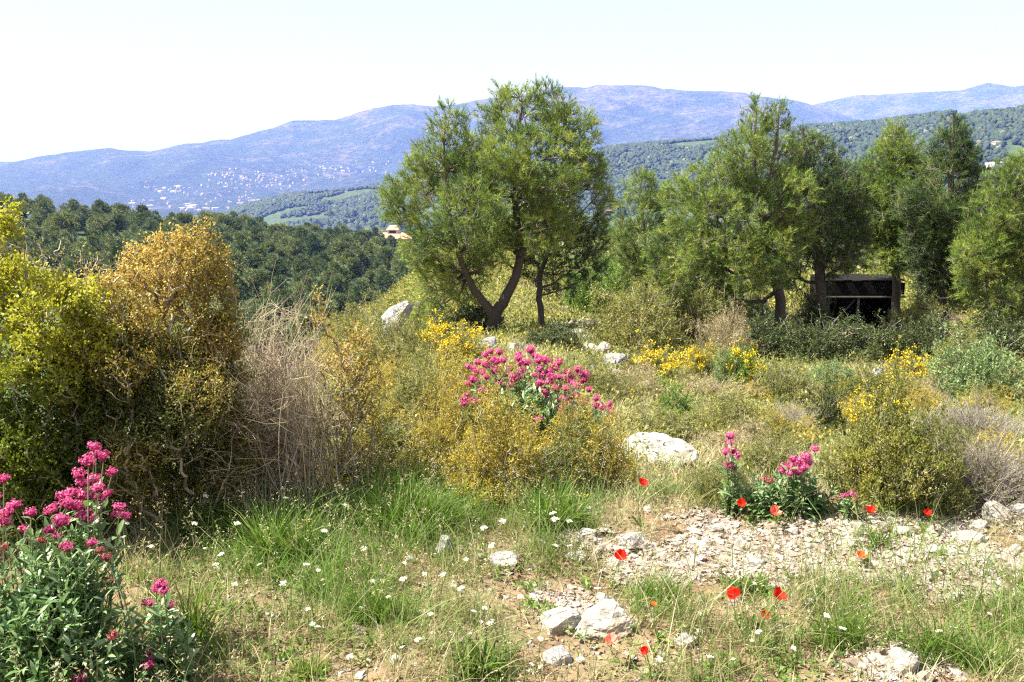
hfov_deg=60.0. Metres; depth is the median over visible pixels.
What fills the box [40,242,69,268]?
hillside pine
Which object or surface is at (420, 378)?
shrub
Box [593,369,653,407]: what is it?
shrub
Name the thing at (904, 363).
flowering shrub
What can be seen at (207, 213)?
hillside pine
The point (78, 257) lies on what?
hillside pine
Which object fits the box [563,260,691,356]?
shrub
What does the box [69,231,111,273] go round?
hillside pine
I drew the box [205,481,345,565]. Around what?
grass tuft
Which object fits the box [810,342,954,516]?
shrub
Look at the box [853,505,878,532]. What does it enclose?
poppy
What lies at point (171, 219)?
hillside pine
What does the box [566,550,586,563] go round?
rock
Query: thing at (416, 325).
shrub
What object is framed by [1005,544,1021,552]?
stone
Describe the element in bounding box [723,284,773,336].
shrub
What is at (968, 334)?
shrub
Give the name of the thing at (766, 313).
shrub
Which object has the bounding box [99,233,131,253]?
hillside pine
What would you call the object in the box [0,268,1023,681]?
ground
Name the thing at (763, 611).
poppy
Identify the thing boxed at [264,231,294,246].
hillside pine
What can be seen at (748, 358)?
flowering shrub
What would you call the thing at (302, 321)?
hillside pine
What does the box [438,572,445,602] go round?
white flower
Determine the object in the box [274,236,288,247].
hillside pine
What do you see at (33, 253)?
hillside pine
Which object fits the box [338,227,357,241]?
hillside pine
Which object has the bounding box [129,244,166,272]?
hillside pine
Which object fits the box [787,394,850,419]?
shrub
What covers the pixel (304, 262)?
hillside pine
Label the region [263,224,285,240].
hillside pine
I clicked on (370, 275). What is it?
hillside pine
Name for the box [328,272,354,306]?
hillside pine
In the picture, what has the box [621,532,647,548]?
rock
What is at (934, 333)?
shrub
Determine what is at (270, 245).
hillside pine
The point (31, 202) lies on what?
hillside pine
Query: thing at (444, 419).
shrub
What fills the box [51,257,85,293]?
hillside pine
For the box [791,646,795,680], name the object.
white flower
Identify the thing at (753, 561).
rock
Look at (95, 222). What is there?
hillside pine
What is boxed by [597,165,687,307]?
young pine
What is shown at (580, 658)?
white flower
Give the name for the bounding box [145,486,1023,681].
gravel
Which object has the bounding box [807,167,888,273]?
pine tree
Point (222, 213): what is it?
hillside pine
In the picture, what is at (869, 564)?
stone
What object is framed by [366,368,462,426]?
shrub
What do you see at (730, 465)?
red valerian
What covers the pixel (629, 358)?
shrub
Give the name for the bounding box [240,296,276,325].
hillside pine
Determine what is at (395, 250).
hillside pine
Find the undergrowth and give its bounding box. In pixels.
[35,246,1023,487]
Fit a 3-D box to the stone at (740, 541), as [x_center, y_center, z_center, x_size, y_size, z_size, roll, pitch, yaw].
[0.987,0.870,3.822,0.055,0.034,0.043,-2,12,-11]
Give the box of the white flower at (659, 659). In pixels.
[656,656,662,679]
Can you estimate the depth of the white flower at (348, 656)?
2.62 m
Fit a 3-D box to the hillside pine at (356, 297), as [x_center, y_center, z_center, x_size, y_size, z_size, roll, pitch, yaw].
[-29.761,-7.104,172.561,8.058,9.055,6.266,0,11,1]
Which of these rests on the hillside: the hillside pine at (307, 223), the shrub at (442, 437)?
the hillside pine at (307, 223)
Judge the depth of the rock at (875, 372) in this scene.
11.58 m
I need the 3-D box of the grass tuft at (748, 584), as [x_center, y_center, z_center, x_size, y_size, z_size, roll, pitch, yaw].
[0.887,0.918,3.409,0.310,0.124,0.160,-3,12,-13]
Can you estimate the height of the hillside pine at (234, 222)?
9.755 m
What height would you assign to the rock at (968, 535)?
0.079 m
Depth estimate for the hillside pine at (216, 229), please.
245.69 m
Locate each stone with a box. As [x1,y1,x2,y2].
[405,556,414,562]
[594,592,608,600]
[710,524,723,531]
[735,539,747,542]
[784,526,798,535]
[837,536,851,545]
[854,522,867,528]
[866,560,879,567]
[892,526,912,535]
[924,544,941,553]
[946,591,959,601]
[971,519,987,529]
[980,555,995,563]
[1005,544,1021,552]
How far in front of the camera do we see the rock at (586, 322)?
16.68 m
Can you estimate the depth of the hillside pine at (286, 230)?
275.18 m
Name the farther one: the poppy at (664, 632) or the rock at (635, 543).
the rock at (635, 543)
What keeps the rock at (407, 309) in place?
on the ground at (536, 642)
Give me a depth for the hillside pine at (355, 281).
186.23 m
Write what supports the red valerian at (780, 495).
on the gravel
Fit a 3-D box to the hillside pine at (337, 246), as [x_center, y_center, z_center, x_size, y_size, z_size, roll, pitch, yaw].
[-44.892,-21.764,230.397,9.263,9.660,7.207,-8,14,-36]
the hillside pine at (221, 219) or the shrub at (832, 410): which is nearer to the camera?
the shrub at (832, 410)
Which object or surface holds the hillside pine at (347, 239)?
on the hillside
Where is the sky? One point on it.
(76, 75)
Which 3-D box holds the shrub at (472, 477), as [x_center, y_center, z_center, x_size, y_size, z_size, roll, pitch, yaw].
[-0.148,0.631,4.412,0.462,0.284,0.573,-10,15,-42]
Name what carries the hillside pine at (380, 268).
on the hillside
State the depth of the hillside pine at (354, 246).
235.99 m
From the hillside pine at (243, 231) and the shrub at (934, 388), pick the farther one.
the hillside pine at (243, 231)
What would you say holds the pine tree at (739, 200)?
on the ground at (536, 642)
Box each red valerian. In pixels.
[0,442,147,681]
[99,577,200,681]
[460,345,615,446]
[715,432,749,515]
[733,444,837,521]
[837,490,867,519]
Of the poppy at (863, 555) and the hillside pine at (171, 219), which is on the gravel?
the poppy at (863, 555)
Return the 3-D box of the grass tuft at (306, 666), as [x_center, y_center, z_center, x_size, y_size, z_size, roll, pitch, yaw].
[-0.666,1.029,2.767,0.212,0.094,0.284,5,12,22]
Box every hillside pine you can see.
[0,191,16,202]
[0,198,4,212]
[1,235,40,262]
[6,201,28,220]
[9,226,37,239]
[15,216,30,228]
[15,229,36,241]
[16,191,30,206]
[17,254,54,291]
[23,240,42,248]
[24,199,36,215]
[26,223,43,239]
[29,201,55,219]
[30,196,56,210]
[31,208,47,227]
[34,194,51,204]
[40,213,52,230]
[40,224,68,246]
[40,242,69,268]
[44,213,78,240]
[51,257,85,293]
[53,210,80,232]
[55,237,77,256]
[57,228,73,244]
[58,198,91,223]
[62,203,87,226]
[62,251,90,279]
[69,211,84,232]
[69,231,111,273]
[73,237,86,250]
[82,246,103,268]
[83,206,107,218]
[84,213,116,234]
[87,230,100,241]
[87,266,113,281]
[90,199,111,215]
[91,273,119,303]
[95,243,130,276]
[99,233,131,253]
[100,229,111,243]
[104,211,129,231]
[106,209,130,230]
[108,228,120,236]
[112,203,129,217]
[116,202,131,211]
[119,224,141,240]
[119,254,149,300]
[122,238,143,254]
[126,203,158,230]
[128,228,154,245]
[128,229,141,241]
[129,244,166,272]
[141,218,158,230]
[148,228,175,245]
[152,214,164,233]
[159,224,177,240]
[161,216,178,227]
[161,221,183,233]
[163,212,175,223]
[166,246,186,267]
[174,211,192,224]
[183,220,202,238]
[192,209,218,224]
[200,216,212,227]
[203,219,229,233]
[203,226,220,240]
[206,267,248,299]
[207,233,219,242]
[208,236,232,249]
[210,212,223,216]
[213,214,232,228]
[219,231,234,245]
[220,249,248,277]
[222,216,245,230]
[224,239,256,269]
[224,284,256,311]
[225,210,237,216]
[228,230,252,250]
[230,229,252,241]
[233,299,281,354]
[239,212,257,225]
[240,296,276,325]
[241,217,266,233]
[242,218,262,237]
[242,267,271,298]
[242,319,297,373]
[243,242,269,270]
[246,225,268,243]
[250,269,272,279]
[255,215,267,227]
[258,253,293,282]
[259,274,298,322]
[260,221,268,227]
[262,240,276,253]
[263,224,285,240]
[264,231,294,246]
[273,223,287,230]
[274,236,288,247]
[274,246,292,271]
[282,225,296,236]
[284,238,306,268]
[287,226,308,245]
[288,268,319,288]
[288,306,323,351]
[289,305,321,340]
[291,253,318,275]
[291,275,314,302]
[292,291,338,319]
[299,278,335,306]
[299,331,331,366]
[300,233,327,259]
[302,224,316,236]
[304,221,317,234]
[310,250,333,264]
[311,224,321,231]
[311,258,328,284]
[312,218,320,223]
[315,321,339,334]
[318,227,337,238]
[318,260,351,286]
[320,232,331,246]
[325,240,352,254]
[326,249,335,260]
[327,210,333,215]
[327,292,353,317]
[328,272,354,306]
[330,236,344,242]
[333,248,365,274]
[334,226,342,235]
[336,223,350,232]
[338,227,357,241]
[340,236,358,245]
[344,283,377,313]
[345,256,365,279]
[348,277,372,296]
[350,233,361,244]
[350,243,368,264]
[351,210,356,216]
[353,248,371,268]
[354,224,361,230]
[354,228,370,241]
[358,228,371,237]
[359,234,367,245]
[361,241,380,263]
[362,270,378,289]
[368,252,390,271]
[369,268,399,297]
[370,236,386,245]
[371,227,384,236]
[371,238,385,246]
[372,264,393,273]
[373,245,393,268]
[383,234,397,248]
[390,256,400,276]
[391,248,398,254]
[391,252,416,267]
[391,253,420,278]
[399,262,416,279]
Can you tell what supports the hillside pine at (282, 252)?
on the hillside
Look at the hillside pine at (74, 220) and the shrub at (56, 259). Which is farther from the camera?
the hillside pine at (74, 220)
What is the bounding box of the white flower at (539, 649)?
[537,636,543,681]
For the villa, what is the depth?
354.45 m
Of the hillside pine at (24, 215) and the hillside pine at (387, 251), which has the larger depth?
the hillside pine at (24, 215)
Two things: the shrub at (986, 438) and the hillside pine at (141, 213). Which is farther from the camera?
the hillside pine at (141, 213)
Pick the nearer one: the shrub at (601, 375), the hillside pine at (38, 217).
the shrub at (601, 375)
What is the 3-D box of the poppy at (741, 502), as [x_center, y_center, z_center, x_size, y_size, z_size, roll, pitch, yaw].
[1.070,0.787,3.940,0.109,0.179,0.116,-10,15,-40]
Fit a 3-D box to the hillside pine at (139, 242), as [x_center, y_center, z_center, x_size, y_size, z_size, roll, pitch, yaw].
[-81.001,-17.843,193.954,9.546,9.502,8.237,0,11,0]
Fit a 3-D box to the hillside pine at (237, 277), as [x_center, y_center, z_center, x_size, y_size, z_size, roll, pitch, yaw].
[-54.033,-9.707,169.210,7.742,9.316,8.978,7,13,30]
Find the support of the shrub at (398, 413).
on the ground at (536, 642)
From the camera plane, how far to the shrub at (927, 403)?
8.92 m
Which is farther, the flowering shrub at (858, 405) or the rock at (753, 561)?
the flowering shrub at (858, 405)
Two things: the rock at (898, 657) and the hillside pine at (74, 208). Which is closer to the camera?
the rock at (898, 657)
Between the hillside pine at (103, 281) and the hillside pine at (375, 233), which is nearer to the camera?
the hillside pine at (103, 281)
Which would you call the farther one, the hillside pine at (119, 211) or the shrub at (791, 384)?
the hillside pine at (119, 211)
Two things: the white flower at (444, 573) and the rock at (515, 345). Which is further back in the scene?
the rock at (515, 345)
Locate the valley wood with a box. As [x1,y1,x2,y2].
[56,199,1020,277]
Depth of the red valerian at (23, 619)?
2.62 m
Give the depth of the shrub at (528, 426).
4.65 m
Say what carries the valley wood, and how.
on the hillside
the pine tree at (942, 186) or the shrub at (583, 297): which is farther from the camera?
the pine tree at (942, 186)
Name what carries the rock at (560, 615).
on the ground at (536, 642)
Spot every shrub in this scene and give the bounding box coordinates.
[0,196,138,552]
[0,199,133,457]
[30,214,267,532]
[300,285,389,495]
[309,284,414,364]
[310,305,362,364]
[314,408,447,496]
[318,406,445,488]
[321,301,446,378]
[342,417,415,437]
[354,385,433,439]
[356,341,417,405]
[357,396,420,474]
[365,333,461,423]
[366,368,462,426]
[386,285,465,335]
[388,353,462,397]
[403,360,485,474]
[404,295,502,363]
[410,394,474,453]
[413,426,461,473]
[417,393,467,439]
[421,364,587,509]
[424,329,517,406]
[430,445,525,495]
[433,388,518,467]
[438,293,516,335]
[469,422,550,473]
[480,403,562,477]
[507,317,589,350]
[527,358,671,491]
[528,393,647,504]
[544,342,636,397]
[551,253,627,317]
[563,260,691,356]
[587,250,638,294]
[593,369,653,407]
[595,349,677,397]
[606,390,712,447]
[611,329,715,383]
[617,345,641,372]
[626,271,732,347]
[627,262,679,305]
[652,365,708,426]
[669,336,719,380]
[669,359,770,404]
[669,369,790,442]
[671,361,699,386]
[676,443,769,510]
[678,277,769,356]
[679,404,786,451]
[705,333,748,390]
[711,329,773,390]
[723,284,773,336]
[728,302,812,363]
[732,373,787,403]
[734,415,830,482]
[738,347,829,405]
[740,280,800,331]
[740,398,830,448]
[747,410,817,443]
[753,395,822,423]
[759,396,825,442]
[776,312,854,363]
[786,275,837,339]
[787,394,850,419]
[788,432,825,456]
[792,304,904,364]
[802,352,858,386]
[803,375,851,437]
[808,352,898,403]
[809,427,862,465]
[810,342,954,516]
[812,416,864,441]
[822,427,852,444]
[836,379,916,427]
[837,384,874,409]
[842,390,893,418]
[844,403,951,452]
[849,313,944,365]
[872,289,962,338]
[875,335,946,390]
[886,367,927,403]
[893,390,992,519]
[896,377,940,405]
[899,376,956,417]
[902,293,990,361]
[905,306,1023,404]
[910,365,951,405]
[910,409,959,435]
[915,391,1023,446]
[925,316,995,364]
[926,421,1023,519]
[941,421,1019,446]
[946,301,1023,359]
[946,375,1019,408]
[953,380,1008,409]
[956,386,1018,418]
[966,433,1020,461]
[970,416,1023,461]
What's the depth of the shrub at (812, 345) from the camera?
14.10 m
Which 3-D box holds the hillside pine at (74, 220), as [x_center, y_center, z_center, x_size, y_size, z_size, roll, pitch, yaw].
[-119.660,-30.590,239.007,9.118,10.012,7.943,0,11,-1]
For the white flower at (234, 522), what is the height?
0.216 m
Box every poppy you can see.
[601,548,626,588]
[605,632,638,671]
[627,478,647,528]
[638,646,662,679]
[651,601,675,644]
[727,587,748,630]
[737,498,762,526]
[742,610,768,627]
[763,505,788,525]
[767,587,787,622]
[851,550,870,566]
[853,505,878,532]
[915,508,931,533]
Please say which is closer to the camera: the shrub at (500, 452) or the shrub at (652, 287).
the shrub at (500, 452)
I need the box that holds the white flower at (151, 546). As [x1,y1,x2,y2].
[147,545,155,577]
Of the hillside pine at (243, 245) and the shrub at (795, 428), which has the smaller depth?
the shrub at (795, 428)
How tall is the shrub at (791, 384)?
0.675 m
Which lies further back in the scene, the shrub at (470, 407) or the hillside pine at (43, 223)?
the hillside pine at (43, 223)
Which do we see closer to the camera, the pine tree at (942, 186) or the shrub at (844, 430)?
the shrub at (844, 430)
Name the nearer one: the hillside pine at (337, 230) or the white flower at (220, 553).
the white flower at (220, 553)
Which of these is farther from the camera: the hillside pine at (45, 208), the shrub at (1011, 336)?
the hillside pine at (45, 208)
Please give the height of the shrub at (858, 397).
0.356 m
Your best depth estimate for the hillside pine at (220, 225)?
257.24 m
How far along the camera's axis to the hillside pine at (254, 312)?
138.10 m
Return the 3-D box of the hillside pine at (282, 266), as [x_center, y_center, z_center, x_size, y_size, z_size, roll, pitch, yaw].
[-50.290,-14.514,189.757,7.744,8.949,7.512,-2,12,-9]
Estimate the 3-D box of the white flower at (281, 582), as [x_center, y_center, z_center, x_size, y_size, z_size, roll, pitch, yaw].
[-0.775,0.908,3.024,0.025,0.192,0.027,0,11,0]
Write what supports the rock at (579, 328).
on the ground at (536, 642)
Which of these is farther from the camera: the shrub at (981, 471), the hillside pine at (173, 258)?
the hillside pine at (173, 258)
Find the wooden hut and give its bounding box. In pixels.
[809,274,905,330]
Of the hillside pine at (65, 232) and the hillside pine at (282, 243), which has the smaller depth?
the hillside pine at (65, 232)
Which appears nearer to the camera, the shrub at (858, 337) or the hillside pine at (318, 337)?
the shrub at (858, 337)
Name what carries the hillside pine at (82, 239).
on the hillside
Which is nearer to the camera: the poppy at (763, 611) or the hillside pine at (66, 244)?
the poppy at (763, 611)
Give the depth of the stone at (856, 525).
3.84 m
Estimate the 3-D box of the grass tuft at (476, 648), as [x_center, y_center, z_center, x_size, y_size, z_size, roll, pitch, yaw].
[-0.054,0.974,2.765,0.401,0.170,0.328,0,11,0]
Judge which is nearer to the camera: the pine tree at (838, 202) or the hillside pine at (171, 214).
the pine tree at (838, 202)
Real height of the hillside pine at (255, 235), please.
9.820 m
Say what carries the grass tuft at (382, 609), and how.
on the ground at (536, 642)
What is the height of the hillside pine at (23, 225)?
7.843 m
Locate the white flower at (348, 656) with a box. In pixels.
[346,653,353,681]
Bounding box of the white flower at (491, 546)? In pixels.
[488,542,494,575]
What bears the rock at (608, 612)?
on the gravel
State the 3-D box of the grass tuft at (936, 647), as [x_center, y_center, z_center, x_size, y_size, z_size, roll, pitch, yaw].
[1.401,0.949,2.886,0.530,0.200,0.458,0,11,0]
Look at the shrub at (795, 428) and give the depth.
7.12 m
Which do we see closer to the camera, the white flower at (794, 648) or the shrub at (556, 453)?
the white flower at (794, 648)
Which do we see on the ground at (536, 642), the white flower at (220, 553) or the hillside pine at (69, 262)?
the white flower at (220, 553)
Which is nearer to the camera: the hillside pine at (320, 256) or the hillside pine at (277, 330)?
the hillside pine at (277, 330)
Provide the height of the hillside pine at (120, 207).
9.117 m
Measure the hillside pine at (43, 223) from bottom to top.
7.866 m
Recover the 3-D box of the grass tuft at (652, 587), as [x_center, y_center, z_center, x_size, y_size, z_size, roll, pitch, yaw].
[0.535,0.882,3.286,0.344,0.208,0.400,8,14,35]
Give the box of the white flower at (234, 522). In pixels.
[233,521,240,573]
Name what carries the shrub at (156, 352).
on the ground at (536, 642)
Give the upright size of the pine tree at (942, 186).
4.841 m
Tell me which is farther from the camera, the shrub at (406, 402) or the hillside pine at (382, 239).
the hillside pine at (382, 239)
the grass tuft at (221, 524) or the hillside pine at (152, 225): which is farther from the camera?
the hillside pine at (152, 225)
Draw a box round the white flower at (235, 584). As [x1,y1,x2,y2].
[231,581,237,608]
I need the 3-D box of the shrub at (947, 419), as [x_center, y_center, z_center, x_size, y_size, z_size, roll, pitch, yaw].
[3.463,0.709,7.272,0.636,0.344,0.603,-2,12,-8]
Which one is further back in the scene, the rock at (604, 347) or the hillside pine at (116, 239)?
the hillside pine at (116, 239)
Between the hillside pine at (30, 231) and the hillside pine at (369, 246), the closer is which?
the hillside pine at (30, 231)
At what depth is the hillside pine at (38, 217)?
246.79 m
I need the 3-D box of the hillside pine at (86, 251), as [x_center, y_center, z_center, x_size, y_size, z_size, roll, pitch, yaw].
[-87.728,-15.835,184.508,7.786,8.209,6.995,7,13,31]
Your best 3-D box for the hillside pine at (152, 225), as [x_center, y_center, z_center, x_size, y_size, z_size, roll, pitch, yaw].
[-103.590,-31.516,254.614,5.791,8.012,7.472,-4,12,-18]
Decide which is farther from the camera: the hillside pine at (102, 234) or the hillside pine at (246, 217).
the hillside pine at (246, 217)
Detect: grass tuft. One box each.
[118,558,286,647]
[129,481,263,538]
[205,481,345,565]
[272,648,341,681]
[323,563,413,623]
[334,470,498,542]
[437,625,550,681]
[499,472,603,533]
[598,555,694,606]
[715,565,770,594]
[792,593,894,663]
[848,516,904,551]
[863,588,1022,677]
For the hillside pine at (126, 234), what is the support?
on the hillside
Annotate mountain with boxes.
[0,83,1023,216]
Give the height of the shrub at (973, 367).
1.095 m
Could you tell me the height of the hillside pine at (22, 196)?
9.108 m
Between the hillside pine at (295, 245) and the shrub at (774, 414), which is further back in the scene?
the hillside pine at (295, 245)
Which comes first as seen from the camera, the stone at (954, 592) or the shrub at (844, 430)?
the stone at (954, 592)
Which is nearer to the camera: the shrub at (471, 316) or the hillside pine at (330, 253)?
the shrub at (471, 316)
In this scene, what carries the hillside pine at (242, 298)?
on the hillside
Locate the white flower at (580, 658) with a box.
[576,656,584,680]
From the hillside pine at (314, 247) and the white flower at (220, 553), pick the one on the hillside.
the hillside pine at (314, 247)
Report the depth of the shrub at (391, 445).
4.50 m
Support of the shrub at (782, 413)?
on the ground at (536, 642)
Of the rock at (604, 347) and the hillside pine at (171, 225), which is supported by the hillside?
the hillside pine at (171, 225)
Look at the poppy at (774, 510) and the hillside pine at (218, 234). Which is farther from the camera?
the hillside pine at (218, 234)
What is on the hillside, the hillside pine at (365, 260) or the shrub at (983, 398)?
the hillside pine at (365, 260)
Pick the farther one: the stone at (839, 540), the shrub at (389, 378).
the shrub at (389, 378)
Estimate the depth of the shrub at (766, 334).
14.57 m
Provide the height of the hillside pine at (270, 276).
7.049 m
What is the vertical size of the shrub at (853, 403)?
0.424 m
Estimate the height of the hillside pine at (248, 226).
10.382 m
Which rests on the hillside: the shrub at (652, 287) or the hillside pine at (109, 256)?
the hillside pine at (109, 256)
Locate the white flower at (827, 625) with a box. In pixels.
[823,613,829,649]
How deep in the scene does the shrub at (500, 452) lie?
4.18 m
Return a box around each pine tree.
[371,73,619,333]
[504,205,614,328]
[637,90,827,336]
[667,218,793,298]
[763,123,884,331]
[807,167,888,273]
[840,115,946,329]
[885,110,997,320]
[885,170,988,309]
[945,147,1023,341]
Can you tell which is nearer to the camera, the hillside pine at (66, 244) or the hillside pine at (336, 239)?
the hillside pine at (66, 244)
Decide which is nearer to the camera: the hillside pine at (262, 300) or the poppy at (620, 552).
the poppy at (620, 552)
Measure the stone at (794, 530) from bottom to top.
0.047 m
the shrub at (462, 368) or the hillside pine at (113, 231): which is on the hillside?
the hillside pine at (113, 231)
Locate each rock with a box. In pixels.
[381,301,412,334]
[435,535,454,556]
[477,337,497,350]
[488,551,519,571]
[510,343,523,351]
[538,606,581,636]
[542,645,571,665]
[562,318,600,328]
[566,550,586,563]
[569,327,589,338]
[575,599,633,640]
[580,528,597,538]
[581,343,596,351]
[594,341,612,354]
[602,353,626,371]
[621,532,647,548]
[622,432,698,469]
[674,632,696,648]
[747,555,765,565]
[819,574,840,582]
[870,367,882,375]
[886,647,918,675]
[951,530,985,544]
[981,500,1012,525]
[1007,503,1023,525]
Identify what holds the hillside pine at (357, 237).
on the hillside
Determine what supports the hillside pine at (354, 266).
on the hillside
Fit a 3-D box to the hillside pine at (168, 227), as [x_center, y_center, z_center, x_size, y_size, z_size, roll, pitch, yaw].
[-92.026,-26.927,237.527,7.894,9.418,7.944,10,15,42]
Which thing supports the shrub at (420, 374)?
on the ground at (536, 642)
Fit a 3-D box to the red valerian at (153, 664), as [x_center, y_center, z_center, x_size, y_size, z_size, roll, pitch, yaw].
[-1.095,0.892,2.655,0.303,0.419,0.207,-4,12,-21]
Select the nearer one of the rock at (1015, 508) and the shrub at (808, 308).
the rock at (1015, 508)
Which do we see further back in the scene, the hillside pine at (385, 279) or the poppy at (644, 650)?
the hillside pine at (385, 279)
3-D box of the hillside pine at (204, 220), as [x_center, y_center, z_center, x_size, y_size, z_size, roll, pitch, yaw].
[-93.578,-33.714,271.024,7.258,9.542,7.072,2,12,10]
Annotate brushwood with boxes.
[135,258,379,522]
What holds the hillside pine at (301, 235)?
on the hillside
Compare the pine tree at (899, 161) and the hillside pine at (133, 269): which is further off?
the hillside pine at (133, 269)
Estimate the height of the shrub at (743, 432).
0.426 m
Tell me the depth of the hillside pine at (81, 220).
251.80 m
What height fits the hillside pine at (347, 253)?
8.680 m
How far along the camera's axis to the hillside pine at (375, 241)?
264.08 m
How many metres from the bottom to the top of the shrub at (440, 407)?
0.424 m
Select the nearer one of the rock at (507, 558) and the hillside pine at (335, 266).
the rock at (507, 558)
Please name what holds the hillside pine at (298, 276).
on the hillside
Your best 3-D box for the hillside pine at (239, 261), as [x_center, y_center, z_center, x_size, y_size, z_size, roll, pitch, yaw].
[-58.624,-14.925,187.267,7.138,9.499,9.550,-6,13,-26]
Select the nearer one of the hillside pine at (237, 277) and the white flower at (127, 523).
the white flower at (127, 523)
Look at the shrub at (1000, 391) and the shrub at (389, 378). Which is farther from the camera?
the shrub at (1000, 391)
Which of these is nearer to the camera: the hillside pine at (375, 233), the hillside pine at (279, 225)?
the hillside pine at (279, 225)
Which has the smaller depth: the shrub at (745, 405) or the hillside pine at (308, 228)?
the shrub at (745, 405)
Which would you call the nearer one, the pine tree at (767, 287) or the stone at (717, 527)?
the stone at (717, 527)
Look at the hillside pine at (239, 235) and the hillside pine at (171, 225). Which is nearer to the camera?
the hillside pine at (239, 235)
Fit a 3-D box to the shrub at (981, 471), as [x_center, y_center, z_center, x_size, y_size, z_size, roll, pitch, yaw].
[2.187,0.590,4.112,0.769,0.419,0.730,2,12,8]
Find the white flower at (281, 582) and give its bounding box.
[279,580,287,622]
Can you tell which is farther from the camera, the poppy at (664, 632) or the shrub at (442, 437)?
the shrub at (442, 437)
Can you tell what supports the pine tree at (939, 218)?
on the ground at (536, 642)
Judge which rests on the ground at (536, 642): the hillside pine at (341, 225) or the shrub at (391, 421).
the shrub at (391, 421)
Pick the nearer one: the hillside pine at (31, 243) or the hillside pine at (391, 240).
the hillside pine at (31, 243)
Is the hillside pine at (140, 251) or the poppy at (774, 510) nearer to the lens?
the poppy at (774, 510)
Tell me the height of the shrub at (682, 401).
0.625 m
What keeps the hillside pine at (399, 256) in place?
on the hillside
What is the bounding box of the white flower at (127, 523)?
[125,521,128,561]
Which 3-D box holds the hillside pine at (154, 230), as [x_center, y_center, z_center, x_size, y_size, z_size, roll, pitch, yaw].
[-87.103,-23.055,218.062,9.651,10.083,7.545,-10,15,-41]
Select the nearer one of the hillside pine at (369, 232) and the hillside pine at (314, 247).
the hillside pine at (314, 247)
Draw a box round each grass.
[50,280,1023,488]
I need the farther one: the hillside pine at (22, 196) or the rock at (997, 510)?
the hillside pine at (22, 196)
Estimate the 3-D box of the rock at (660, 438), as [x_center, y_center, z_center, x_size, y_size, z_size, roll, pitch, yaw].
[1.040,0.804,6.334,0.550,0.300,0.408,0,11,1]
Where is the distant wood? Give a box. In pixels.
[124,104,1023,244]
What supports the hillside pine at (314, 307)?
on the hillside
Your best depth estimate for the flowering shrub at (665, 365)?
10.80 m
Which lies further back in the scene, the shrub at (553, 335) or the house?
the house
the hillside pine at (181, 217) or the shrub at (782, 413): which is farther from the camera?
the hillside pine at (181, 217)
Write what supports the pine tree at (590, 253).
on the ground at (536, 642)
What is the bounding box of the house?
[985,162,1002,168]
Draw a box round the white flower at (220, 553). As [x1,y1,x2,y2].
[217,552,223,612]
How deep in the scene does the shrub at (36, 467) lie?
3.51 m
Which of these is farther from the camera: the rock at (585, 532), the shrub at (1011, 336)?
the shrub at (1011, 336)
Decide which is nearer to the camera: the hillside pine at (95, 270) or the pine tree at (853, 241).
the pine tree at (853, 241)
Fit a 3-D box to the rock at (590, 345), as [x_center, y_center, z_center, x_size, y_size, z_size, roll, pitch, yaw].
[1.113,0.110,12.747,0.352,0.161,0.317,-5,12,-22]
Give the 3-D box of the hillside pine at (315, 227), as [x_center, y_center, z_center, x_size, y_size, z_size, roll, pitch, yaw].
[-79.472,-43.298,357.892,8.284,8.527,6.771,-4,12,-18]
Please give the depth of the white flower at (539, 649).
2.75 m
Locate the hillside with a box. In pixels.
[0,113,1023,422]
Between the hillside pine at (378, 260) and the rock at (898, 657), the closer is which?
the rock at (898, 657)
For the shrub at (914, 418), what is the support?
on the ground at (536, 642)
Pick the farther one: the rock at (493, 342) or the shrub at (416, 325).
the shrub at (416, 325)
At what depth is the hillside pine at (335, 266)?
193.93 m
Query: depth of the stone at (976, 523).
3.90 m
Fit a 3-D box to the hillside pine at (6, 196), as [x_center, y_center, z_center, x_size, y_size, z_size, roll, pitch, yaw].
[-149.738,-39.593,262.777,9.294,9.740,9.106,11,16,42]
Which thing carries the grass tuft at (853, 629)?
on the ground at (536, 642)
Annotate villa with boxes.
[381,225,411,240]
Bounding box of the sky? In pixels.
[0,0,1023,161]
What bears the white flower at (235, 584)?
on the ground at (536, 642)
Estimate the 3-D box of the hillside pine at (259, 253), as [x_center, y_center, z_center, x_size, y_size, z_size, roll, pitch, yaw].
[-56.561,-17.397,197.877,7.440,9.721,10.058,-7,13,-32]
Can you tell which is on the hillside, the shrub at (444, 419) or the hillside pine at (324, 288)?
the hillside pine at (324, 288)
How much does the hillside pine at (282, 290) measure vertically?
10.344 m
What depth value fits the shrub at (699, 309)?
15.28 m
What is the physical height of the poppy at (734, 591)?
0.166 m
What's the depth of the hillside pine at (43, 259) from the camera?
166.44 m
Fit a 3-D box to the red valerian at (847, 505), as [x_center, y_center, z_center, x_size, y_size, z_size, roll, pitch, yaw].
[1.498,0.735,3.933,0.103,0.152,0.154,-4,12,-18]
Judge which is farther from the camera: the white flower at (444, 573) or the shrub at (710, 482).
the shrub at (710, 482)
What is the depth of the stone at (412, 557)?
3.56 m
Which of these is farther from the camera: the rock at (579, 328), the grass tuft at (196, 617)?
the rock at (579, 328)
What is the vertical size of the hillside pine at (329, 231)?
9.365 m

